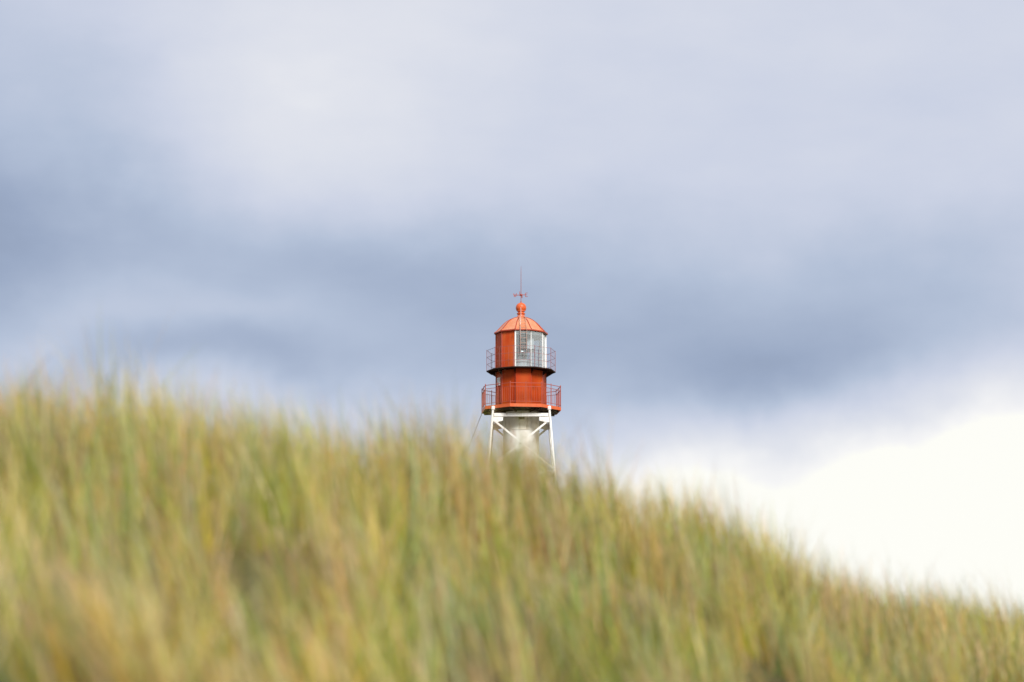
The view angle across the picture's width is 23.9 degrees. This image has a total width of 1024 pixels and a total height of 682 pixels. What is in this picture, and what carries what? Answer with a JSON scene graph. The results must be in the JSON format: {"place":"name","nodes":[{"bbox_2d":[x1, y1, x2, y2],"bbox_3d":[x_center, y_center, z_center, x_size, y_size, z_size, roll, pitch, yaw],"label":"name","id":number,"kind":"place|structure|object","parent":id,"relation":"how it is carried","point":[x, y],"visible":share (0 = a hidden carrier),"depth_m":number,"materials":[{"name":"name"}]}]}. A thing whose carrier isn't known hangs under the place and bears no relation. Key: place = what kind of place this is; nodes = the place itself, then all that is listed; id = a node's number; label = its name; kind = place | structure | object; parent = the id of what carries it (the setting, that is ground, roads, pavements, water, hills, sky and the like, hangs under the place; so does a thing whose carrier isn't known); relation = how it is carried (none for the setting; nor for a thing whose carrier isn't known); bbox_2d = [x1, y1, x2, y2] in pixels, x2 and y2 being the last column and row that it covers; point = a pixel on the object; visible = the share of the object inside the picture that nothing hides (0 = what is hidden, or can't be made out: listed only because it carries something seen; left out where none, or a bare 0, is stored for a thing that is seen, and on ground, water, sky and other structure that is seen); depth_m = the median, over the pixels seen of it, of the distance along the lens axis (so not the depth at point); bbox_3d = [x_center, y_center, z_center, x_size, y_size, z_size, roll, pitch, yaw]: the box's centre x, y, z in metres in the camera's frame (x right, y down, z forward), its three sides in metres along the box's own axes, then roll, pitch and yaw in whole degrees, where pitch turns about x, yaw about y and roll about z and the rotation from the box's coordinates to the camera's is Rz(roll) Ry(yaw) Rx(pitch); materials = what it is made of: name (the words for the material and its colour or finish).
{"place":"outdoors","nodes":[
{"label":"outdoors","id":0,"kind":"place"},
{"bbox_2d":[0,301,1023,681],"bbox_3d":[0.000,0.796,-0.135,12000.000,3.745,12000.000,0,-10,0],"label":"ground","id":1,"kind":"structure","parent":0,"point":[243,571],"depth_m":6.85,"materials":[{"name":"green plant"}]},
{"bbox_2d":[462,292,560,487],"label":"lighthouse","id":2,"kind":"object","parent":1,"relation":"on","point":[516,374],"visible":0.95,"depth_m":116.42,"materials":[{"name":"paint"}]},
{"bbox_2d":[0,0,1023,628],"label":"sky","id":3,"kind":"structure","parent":0,"point":[786,237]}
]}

